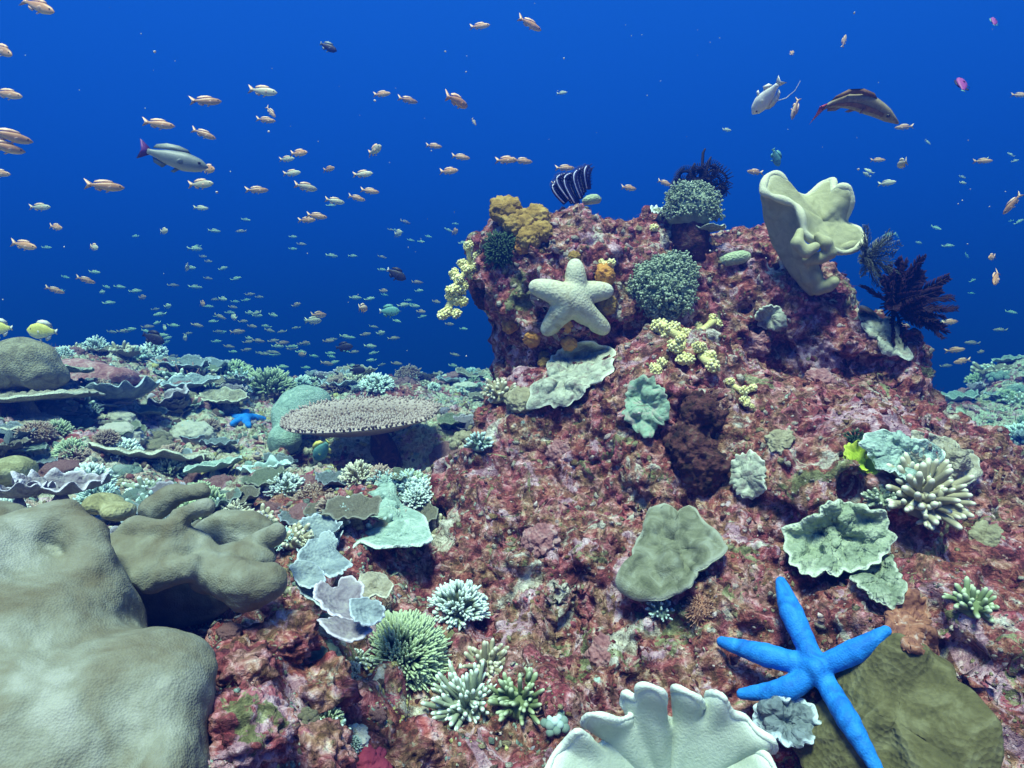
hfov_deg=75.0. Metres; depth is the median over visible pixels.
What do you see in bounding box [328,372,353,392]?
branching coral
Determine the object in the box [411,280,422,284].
anthias
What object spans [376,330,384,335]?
anthias
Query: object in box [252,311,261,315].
anthias
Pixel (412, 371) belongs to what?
soft coral
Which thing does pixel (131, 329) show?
anthias
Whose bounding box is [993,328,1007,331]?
anthias
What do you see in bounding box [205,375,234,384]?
plate coral
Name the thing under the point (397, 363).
anthias
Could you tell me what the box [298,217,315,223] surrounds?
anthias
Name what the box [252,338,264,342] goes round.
anthias
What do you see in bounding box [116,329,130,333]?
anthias
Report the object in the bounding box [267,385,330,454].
boulder coral
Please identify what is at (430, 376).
leaf coral
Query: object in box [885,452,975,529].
finger coral
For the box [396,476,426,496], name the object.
branching coral
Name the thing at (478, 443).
branching coral
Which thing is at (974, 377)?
branching coral
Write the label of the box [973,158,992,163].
anthias
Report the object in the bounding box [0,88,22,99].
anthias
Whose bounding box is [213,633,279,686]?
rock
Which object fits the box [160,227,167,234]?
anthias
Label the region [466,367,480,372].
branching coral
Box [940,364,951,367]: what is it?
anthias
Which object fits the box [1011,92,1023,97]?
anthias
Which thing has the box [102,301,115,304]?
anthias
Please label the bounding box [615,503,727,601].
leather coral
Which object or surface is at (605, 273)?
sponge
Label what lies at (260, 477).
plate coral
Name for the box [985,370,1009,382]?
knobby coral
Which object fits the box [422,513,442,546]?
finger coral
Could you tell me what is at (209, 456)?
branching coral
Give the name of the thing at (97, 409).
branching coral
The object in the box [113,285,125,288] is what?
anthias
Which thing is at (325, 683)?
rock
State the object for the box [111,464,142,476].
knobby coral
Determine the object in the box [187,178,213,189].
anthias
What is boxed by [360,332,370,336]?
anthias
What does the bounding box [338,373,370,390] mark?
branching coral
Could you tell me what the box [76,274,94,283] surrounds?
anthias
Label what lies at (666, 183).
anthias
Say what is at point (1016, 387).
knobby coral
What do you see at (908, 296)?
feather star
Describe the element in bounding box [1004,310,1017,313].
anthias
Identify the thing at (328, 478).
plate coral
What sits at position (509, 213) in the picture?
sponge
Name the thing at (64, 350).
branching coral
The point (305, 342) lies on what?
anthias
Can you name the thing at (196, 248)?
anthias
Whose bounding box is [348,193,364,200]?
anthias
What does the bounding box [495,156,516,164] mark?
anthias
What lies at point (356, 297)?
anthias
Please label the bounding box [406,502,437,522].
plate coral
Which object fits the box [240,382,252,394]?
branching coral
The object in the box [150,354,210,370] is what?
plate coral
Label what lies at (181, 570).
leather coral
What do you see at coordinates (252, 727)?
rock
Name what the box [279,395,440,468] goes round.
table coral
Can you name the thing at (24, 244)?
anthias
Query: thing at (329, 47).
damselfish
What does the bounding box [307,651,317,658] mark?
knobby coral
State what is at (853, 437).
branching coral
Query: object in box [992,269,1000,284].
anthias
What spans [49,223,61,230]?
anthias
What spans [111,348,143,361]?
leaf coral
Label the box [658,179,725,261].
soft coral
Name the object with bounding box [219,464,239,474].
leaf coral
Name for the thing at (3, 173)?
anthias
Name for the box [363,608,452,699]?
branching coral
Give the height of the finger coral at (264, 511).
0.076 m
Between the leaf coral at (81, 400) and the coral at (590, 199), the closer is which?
the coral at (590, 199)
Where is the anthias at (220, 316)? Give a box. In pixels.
[214,313,225,319]
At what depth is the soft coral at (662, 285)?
1.98 m
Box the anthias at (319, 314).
[311,311,325,318]
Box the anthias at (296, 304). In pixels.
[292,302,300,308]
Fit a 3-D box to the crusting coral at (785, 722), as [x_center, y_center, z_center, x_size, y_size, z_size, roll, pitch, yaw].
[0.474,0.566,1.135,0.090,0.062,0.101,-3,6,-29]
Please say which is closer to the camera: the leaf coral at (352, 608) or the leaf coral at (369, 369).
the leaf coral at (352, 608)
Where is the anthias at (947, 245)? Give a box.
[941,244,954,247]
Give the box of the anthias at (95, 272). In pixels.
[89,270,100,273]
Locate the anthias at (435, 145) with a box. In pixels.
[425,143,441,148]
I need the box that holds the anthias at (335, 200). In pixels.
[325,196,344,204]
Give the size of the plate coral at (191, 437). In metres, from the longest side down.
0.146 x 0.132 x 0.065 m
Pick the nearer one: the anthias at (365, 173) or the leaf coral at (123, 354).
the anthias at (365, 173)
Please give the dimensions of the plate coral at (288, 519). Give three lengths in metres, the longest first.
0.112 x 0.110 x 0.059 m
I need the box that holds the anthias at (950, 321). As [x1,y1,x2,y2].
[942,319,957,324]
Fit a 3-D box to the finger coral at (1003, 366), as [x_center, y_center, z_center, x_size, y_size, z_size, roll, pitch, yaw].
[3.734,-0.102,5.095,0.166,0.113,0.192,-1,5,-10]
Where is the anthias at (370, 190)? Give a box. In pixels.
[360,187,378,194]
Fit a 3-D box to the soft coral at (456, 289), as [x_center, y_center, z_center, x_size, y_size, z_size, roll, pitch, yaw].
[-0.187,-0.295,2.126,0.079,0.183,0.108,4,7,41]
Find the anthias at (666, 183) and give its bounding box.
[657,178,670,185]
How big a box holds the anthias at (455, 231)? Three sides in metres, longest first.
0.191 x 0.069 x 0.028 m
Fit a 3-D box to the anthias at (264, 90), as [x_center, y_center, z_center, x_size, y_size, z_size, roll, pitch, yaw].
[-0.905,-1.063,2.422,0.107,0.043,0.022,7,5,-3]
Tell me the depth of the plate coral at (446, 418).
3.20 m
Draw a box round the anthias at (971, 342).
[964,340,979,345]
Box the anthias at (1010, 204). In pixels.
[1003,191,1023,213]
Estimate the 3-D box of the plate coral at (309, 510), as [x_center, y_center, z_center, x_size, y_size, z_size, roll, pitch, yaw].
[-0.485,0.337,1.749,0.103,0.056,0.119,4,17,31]
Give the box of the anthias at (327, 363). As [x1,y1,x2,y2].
[320,361,333,365]
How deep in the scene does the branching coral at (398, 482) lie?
1.94 m
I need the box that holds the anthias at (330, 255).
[325,253,337,257]
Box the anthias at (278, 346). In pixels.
[271,344,283,348]
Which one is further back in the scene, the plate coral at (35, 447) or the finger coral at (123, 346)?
the finger coral at (123, 346)
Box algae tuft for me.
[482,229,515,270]
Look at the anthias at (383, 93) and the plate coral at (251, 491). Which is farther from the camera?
the anthias at (383, 93)
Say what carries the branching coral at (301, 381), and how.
on the plate coral at (316, 383)
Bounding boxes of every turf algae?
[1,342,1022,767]
[409,204,1023,767]
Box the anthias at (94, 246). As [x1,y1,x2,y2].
[90,243,97,249]
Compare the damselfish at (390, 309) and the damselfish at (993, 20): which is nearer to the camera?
the damselfish at (993, 20)
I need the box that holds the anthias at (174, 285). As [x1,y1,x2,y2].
[167,283,179,286]
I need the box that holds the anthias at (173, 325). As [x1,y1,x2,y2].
[167,323,178,327]
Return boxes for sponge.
[472,287,484,309]
[489,194,550,235]
[501,320,518,333]
[514,242,528,254]
[516,220,552,249]
[522,331,540,347]
[537,351,549,367]
[559,321,576,351]
[568,250,580,259]
[595,263,615,284]
[595,295,617,315]
[662,389,746,495]
[884,588,939,655]
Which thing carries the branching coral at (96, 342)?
on the seabed
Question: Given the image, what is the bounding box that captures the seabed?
[0,346,1023,767]
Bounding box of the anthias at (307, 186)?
[294,181,316,191]
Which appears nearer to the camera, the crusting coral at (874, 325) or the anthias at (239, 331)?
the crusting coral at (874, 325)
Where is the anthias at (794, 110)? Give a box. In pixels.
[791,97,801,119]
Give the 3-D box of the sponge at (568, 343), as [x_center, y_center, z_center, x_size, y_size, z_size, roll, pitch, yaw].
[0.165,-0.145,1.991,0.048,0.097,0.065,3,6,35]
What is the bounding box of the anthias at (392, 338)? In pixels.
[387,336,399,340]
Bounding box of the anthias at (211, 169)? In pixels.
[200,164,214,174]
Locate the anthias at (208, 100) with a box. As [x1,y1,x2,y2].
[189,96,221,106]
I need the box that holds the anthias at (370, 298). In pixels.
[363,297,374,301]
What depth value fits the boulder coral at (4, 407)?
2.52 m
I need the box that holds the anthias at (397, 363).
[391,361,401,365]
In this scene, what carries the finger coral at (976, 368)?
on the seabed
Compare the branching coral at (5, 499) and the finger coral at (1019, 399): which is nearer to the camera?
the branching coral at (5, 499)
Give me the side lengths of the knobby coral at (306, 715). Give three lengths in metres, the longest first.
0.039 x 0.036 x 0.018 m
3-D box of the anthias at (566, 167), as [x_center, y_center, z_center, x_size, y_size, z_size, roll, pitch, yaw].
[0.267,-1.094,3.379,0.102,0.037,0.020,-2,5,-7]
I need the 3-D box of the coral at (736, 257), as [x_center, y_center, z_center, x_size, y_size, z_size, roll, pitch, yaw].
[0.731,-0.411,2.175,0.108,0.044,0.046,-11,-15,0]
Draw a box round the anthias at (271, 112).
[266,106,275,117]
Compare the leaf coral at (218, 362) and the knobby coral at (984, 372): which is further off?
the knobby coral at (984, 372)
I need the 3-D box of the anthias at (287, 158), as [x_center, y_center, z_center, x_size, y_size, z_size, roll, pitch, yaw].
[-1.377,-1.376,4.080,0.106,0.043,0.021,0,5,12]
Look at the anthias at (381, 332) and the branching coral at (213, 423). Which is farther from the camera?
the anthias at (381, 332)
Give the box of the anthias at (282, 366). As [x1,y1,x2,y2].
[276,365,288,368]
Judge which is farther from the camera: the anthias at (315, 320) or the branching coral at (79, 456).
the anthias at (315, 320)
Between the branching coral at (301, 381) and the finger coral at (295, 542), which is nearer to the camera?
the finger coral at (295, 542)
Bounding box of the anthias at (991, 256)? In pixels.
[988,253,995,259]
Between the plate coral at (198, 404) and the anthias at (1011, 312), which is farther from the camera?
the anthias at (1011, 312)
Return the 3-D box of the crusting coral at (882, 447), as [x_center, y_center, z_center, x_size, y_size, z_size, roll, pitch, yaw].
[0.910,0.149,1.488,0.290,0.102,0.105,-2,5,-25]
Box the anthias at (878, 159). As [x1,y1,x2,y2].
[870,157,884,162]
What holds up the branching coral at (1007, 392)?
on the seabed
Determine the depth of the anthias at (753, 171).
3.38 m
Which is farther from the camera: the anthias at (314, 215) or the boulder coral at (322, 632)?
the anthias at (314, 215)
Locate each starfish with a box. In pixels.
[229,409,265,427]
[529,259,613,335]
[717,576,891,767]
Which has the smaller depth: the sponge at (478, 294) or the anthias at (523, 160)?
the sponge at (478, 294)
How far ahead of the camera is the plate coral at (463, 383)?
4.79 m
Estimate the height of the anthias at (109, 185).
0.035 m
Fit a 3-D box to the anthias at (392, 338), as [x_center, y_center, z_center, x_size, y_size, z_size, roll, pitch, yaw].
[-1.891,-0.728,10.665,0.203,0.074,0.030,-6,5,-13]
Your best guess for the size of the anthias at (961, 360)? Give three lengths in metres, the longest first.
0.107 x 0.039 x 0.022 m
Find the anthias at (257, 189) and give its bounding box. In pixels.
[244,186,267,193]
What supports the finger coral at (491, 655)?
on the reef outcrop
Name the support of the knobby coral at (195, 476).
on the seabed
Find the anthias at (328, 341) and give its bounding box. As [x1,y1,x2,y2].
[323,339,333,342]
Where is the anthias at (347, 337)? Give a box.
[340,334,351,338]
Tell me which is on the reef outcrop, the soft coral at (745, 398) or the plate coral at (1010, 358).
the soft coral at (745, 398)
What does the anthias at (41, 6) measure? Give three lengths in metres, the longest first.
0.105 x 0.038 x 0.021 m
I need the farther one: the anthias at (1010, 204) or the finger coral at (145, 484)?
the anthias at (1010, 204)
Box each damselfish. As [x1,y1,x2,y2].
[142,330,164,345]
[312,439,330,460]
[320,41,336,52]
[336,342,352,352]
[349,364,365,375]
[379,304,399,317]
[387,267,405,280]
[770,148,781,165]
[954,77,969,91]
[989,17,998,25]
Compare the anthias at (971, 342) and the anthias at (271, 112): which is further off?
the anthias at (971, 342)
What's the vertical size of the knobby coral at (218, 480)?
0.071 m
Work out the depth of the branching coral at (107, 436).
2.37 m
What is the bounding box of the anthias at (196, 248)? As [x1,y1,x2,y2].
[187,246,202,251]
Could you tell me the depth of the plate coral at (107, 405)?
2.94 m
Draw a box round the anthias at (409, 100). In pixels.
[397,95,417,103]
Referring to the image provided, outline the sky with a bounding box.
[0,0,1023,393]
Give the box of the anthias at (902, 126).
[895,124,913,129]
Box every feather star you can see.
[669,148,732,199]
[857,223,903,287]
[858,254,959,346]
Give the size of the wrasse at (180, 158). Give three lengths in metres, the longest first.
0.198 x 0.081 x 0.052 m
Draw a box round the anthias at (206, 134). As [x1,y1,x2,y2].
[190,125,215,139]
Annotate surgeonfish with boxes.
[751,75,799,114]
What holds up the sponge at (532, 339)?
on the reef outcrop
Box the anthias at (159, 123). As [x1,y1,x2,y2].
[142,117,174,129]
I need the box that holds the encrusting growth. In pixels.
[396,206,1023,767]
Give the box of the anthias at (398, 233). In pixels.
[394,229,401,237]
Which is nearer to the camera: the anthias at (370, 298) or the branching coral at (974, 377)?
the branching coral at (974, 377)
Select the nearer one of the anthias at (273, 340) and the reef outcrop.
the reef outcrop
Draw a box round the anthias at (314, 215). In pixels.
[306,212,326,219]
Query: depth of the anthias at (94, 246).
3.32 m
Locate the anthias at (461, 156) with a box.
[452,153,469,160]
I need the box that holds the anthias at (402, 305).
[397,303,409,307]
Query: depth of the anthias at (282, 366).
10.36 m
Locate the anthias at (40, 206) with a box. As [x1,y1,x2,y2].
[29,203,49,210]
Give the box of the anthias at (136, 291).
[128,289,141,293]
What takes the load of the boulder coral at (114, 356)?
on the seabed
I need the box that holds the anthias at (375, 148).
[368,144,381,156]
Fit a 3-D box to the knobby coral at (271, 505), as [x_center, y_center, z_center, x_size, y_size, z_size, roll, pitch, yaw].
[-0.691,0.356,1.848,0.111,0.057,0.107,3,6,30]
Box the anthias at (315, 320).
[305,316,321,324]
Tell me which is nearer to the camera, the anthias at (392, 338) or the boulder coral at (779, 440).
the boulder coral at (779, 440)
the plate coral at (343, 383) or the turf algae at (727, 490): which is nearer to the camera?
the turf algae at (727, 490)
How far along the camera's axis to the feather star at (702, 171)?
2.27 m
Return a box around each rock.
[207,680,300,767]
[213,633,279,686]
[240,609,322,665]
[259,595,287,616]
[286,650,363,714]
[297,717,358,767]
[385,714,452,767]
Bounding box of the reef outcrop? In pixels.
[392,203,1023,767]
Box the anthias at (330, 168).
[323,165,334,172]
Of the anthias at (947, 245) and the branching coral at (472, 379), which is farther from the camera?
the anthias at (947, 245)
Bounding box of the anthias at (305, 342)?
[300,341,309,345]
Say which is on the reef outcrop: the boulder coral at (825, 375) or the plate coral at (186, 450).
the boulder coral at (825, 375)
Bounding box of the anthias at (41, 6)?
[18,0,54,14]
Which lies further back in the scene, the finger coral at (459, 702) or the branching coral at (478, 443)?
the branching coral at (478, 443)
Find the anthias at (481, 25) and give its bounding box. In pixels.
[469,22,489,30]
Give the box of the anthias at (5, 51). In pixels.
[0,43,11,56]
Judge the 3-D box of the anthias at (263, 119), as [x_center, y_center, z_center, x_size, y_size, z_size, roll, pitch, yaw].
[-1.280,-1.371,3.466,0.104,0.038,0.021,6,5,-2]
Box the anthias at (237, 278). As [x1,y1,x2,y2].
[231,276,241,280]
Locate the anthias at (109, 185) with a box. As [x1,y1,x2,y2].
[84,179,123,192]
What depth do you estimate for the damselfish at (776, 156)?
3.00 m
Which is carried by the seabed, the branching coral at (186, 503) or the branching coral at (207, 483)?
the branching coral at (207, 483)
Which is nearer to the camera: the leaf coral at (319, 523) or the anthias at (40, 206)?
the leaf coral at (319, 523)
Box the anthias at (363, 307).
[358,303,366,312]
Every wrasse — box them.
[137,139,207,172]
[810,89,898,123]
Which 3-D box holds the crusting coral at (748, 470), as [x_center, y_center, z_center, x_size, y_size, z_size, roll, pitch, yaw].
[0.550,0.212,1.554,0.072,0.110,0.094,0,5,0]
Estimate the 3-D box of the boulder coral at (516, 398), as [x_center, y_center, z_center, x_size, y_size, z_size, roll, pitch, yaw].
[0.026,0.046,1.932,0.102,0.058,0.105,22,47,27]
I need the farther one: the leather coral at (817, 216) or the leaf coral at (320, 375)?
the leaf coral at (320, 375)
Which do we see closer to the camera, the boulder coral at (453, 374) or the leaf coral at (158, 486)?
the leaf coral at (158, 486)
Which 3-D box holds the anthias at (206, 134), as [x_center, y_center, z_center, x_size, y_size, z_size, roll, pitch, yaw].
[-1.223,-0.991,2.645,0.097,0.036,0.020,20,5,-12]
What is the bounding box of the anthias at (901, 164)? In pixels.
[897,158,907,168]
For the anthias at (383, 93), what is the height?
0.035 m
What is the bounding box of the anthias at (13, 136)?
[0,128,32,143]
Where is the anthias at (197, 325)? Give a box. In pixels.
[190,323,203,327]
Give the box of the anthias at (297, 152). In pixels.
[290,149,306,156]
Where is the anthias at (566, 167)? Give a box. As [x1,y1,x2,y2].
[555,164,573,171]
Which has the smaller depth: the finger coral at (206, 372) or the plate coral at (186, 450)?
the plate coral at (186, 450)
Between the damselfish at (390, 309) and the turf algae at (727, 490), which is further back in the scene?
the damselfish at (390, 309)
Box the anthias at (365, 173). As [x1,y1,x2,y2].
[353,170,372,177]
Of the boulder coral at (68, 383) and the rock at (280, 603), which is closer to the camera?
the rock at (280, 603)
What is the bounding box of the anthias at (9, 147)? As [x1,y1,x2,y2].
[0,140,25,153]
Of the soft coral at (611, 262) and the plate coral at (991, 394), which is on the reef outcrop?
the soft coral at (611, 262)
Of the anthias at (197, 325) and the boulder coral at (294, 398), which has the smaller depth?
the boulder coral at (294, 398)
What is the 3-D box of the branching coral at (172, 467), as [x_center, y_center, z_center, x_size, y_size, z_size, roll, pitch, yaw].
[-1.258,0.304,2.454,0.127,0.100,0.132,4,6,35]
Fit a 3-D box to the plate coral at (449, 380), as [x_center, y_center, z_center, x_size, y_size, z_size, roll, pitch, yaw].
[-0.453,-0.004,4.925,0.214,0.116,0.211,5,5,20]
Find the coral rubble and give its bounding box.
[0,347,1023,767]
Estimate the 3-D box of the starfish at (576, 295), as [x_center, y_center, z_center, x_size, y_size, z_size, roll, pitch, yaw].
[0.177,-0.254,1.963,0.255,0.228,0.103,-1,5,-9]
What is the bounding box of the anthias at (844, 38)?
[841,34,846,47]
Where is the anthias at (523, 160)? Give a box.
[513,157,531,164]
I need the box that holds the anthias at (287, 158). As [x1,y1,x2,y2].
[279,155,294,162]
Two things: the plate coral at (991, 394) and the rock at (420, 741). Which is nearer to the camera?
the rock at (420, 741)
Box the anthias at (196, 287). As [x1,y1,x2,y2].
[188,285,201,289]
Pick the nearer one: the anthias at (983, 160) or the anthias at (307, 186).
the anthias at (307, 186)
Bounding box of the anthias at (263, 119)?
[256,116,275,123]
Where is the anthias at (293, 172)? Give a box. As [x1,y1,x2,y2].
[283,169,300,176]
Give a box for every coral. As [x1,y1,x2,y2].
[0,337,69,391]
[0,388,105,414]
[0,403,16,415]
[0,412,60,430]
[0,421,37,443]
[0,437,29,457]
[0,455,38,487]
[0,481,55,507]
[0,498,31,506]
[0,499,217,767]
[4,441,25,454]
[10,467,110,500]
[12,442,48,454]
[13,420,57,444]
[30,454,57,466]
[36,398,79,415]
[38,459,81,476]
[50,418,75,436]
[50,436,87,458]
[54,445,90,460]
[55,345,76,355]
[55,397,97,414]
[59,364,94,387]
[59,378,80,389]
[62,358,140,384]
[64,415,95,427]
[66,461,118,483]
[67,388,84,402]
[69,346,89,354]
[72,481,120,503]
[75,376,160,411]
[78,377,110,382]
[81,492,136,520]
[82,335,109,352]
[83,401,103,416]
[85,377,109,386]
[86,345,112,354]
[88,442,206,461]
[90,514,116,524]
[92,421,100,428]
[92,428,122,444]
[95,401,127,409]
[95,503,138,524]
[96,490,127,499]
[97,397,134,404]
[98,420,120,425]
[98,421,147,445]
[105,410,137,421]
[107,345,154,359]
[107,437,144,460]
[108,340,136,354]
[110,482,287,628]
[110,526,117,532]
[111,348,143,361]
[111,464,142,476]
[113,420,141,434]
[119,455,140,460]
[122,345,153,362]
[122,476,161,492]
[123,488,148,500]
[125,490,152,502]
[128,404,168,416]
[140,342,168,356]
[140,459,158,465]
[141,424,146,431]
[144,438,177,450]
[147,384,188,406]
[147,481,185,495]
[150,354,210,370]
[150,448,192,460]
[152,367,185,376]
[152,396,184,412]
[152,430,174,440]
[152,458,188,476]
[158,443,184,452]
[160,373,220,392]
[161,368,191,380]
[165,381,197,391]
[168,399,195,412]
[170,420,216,444]
[177,500,203,522]
[179,381,203,390]
[179,435,203,438]
[181,391,199,408]
[181,393,198,410]
[182,472,204,483]
[183,455,242,478]
[184,354,228,373]
[184,368,216,375]
[187,400,203,406]
[188,480,211,488]
[188,485,225,503]
[190,397,210,409]
[191,518,204,526]
[194,449,215,463]
[195,487,243,507]
[197,386,249,415]
[199,417,219,429]
[199,437,238,448]
[200,364,221,372]
[201,383,220,389]
[202,497,224,517]
[203,474,235,487]
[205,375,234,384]
[214,364,237,375]
[215,621,241,640]
[216,495,258,509]
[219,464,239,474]
[220,382,248,395]
[223,367,248,380]
[223,376,254,384]
[223,498,254,510]
[225,485,259,503]
[228,359,252,373]
[230,401,242,405]
[234,373,247,378]
[236,455,290,472]
[239,466,289,489]
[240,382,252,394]
[242,366,297,396]
[242,503,278,521]
[254,392,269,400]
[254,501,280,510]
[262,472,307,496]
[263,452,297,464]
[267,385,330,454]
[268,390,282,398]
[274,525,293,550]
[278,511,301,525]
[278,520,312,549]
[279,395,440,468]
[288,530,393,642]
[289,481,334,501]
[289,502,309,519]
[294,377,312,385]
[295,381,319,386]
[295,474,324,492]
[296,513,342,551]
[297,706,319,723]
[298,529,313,547]
[303,500,325,516]
[305,370,316,376]
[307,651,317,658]
[309,646,327,660]
[314,371,335,379]
[314,492,340,511]
[315,471,350,489]
[318,378,362,385]
[318,626,332,637]
[318,707,345,723]
[320,377,346,393]
[320,717,351,728]
[321,493,381,527]
[327,643,342,655]
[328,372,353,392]
[335,365,377,377]
[336,519,350,529]
[337,459,373,487]
[338,368,375,375]
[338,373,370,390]
[347,382,360,393]
[348,474,432,549]
[348,723,370,747]
[350,660,360,677]
[351,735,362,753]
[354,648,373,670]
[356,744,392,767]
[357,372,395,393]
[363,469,395,486]
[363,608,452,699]
[366,514,392,529]
[367,463,392,484]
[368,707,386,724]
[372,517,387,527]
[382,596,392,607]
[384,467,414,480]
[394,364,420,381]
[394,376,417,384]
[394,469,427,497]
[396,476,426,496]
[398,468,428,490]
[398,487,429,499]
[399,474,433,498]
[400,485,430,508]
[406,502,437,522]
[420,659,502,730]
[421,371,442,379]
[422,379,442,386]
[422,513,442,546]
[427,579,490,630]
[428,382,440,390]
[428,441,458,464]
[431,376,446,384]
[436,375,465,385]
[436,412,462,428]
[437,263,471,319]
[447,371,466,381]
[449,430,471,450]
[450,381,480,394]
[453,240,480,279]
[453,413,473,429]
[455,367,485,380]
[455,386,469,395]
[462,382,485,387]
[462,638,508,678]
[463,431,493,451]
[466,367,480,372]
[467,391,483,401]
[468,375,480,381]
[480,378,515,403]
[488,663,547,725]
[503,386,532,413]
[520,523,561,557]
[526,341,615,409]
[540,710,569,736]
[544,681,778,767]
[545,438,569,467]
[582,194,600,204]
[584,631,610,667]
[598,258,615,266]
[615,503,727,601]
[621,374,669,437]
[626,249,701,322]
[645,599,674,621]
[649,223,658,231]
[649,313,722,374]
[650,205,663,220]
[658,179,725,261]
[684,594,717,626]
[720,250,750,265]
[725,377,757,408]
[729,449,766,499]
[743,331,771,357]
[752,696,821,748]
[755,304,787,331]
[759,170,866,295]
[764,429,795,451]
[781,499,897,577]
[791,633,1003,767]
[803,367,838,383]
[842,428,863,445]
[843,440,879,474]
[849,554,907,609]
[858,305,913,360]
[858,429,945,481]
[860,482,900,510]
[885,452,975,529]
[907,430,982,485]
[940,389,980,402]
[942,576,999,622]
[957,388,967,392]
[963,372,983,383]
[966,381,986,393]
[967,520,1005,546]
[970,362,998,372]
[980,363,1015,377]
[981,362,1005,368]
[983,391,1010,396]
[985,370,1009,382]
[988,364,1011,372]
[992,354,1023,361]
[993,389,1017,402]
[1002,391,1023,404]
[1004,384,1023,392]
[1004,423,1023,436]
[1010,428,1023,444]
[1012,430,1023,445]
[1016,414,1023,423]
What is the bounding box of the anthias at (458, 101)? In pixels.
[445,89,467,108]
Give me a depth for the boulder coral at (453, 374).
5.65 m
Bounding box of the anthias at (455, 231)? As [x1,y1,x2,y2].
[452,228,457,234]
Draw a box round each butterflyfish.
[0,318,12,336]
[27,320,57,342]
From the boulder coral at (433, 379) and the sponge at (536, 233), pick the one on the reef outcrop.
the sponge at (536, 233)
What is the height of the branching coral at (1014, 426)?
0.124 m
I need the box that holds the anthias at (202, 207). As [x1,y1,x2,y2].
[193,205,208,210]
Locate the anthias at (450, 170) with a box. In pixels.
[440,167,457,174]
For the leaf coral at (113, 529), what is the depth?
1.62 m
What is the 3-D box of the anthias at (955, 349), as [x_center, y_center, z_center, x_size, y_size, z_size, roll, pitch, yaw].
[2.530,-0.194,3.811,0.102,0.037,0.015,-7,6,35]
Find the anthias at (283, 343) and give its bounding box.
[276,340,288,345]
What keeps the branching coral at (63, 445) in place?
on the seabed
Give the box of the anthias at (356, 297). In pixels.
[349,295,361,299]
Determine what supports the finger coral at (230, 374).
on the seabed
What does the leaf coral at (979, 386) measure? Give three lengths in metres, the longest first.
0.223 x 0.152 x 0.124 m
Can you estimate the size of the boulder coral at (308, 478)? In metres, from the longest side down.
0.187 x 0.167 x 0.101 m
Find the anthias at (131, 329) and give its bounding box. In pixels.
[124,327,135,331]
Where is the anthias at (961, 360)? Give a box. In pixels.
[953,357,970,363]
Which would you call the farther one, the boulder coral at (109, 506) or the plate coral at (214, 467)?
the plate coral at (214, 467)
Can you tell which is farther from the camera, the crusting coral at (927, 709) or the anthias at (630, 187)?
the anthias at (630, 187)
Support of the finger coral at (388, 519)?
on the seabed
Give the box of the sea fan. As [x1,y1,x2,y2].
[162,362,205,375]
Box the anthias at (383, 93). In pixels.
[373,90,390,97]
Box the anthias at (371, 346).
[364,344,376,347]
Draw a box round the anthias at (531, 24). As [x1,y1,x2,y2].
[517,13,540,31]
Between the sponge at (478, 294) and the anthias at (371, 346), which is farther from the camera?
the anthias at (371, 346)
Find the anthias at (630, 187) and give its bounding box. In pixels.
[621,184,635,191]
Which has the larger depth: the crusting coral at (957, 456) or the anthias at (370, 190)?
the anthias at (370, 190)
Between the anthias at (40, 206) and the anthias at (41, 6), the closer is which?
the anthias at (41, 6)
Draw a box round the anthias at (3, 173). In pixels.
[0,169,10,176]
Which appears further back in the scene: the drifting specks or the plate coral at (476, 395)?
the plate coral at (476, 395)
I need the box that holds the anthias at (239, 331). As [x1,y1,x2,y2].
[230,329,244,334]
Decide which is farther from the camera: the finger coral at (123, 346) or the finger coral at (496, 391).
the finger coral at (123, 346)
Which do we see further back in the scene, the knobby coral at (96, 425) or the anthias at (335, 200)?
the anthias at (335, 200)
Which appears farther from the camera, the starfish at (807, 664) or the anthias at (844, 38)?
the anthias at (844, 38)
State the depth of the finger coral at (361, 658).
1.28 m
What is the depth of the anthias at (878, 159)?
4.45 m
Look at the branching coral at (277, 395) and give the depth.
4.01 m
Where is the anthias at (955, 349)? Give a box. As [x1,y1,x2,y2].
[945,347,964,352]
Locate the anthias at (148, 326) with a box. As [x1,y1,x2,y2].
[141,325,154,328]
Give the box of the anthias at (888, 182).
[877,179,895,186]
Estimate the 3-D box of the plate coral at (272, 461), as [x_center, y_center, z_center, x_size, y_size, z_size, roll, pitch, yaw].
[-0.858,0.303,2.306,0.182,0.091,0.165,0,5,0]
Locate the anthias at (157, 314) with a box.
[153,312,166,316]
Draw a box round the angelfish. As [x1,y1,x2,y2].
[550,164,594,204]
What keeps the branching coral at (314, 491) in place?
on the seabed
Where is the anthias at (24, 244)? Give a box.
[10,238,36,250]
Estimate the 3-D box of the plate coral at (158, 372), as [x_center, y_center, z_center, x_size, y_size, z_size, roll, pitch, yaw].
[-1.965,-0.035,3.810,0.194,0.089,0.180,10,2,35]
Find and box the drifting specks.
[2,3,1005,413]
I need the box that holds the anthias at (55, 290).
[45,284,64,293]
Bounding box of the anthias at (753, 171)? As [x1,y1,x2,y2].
[747,169,762,174]
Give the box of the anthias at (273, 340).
[267,339,279,342]
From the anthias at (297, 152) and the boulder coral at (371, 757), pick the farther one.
the anthias at (297, 152)
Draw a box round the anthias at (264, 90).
[247,85,276,96]
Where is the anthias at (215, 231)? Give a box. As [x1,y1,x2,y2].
[207,228,220,232]

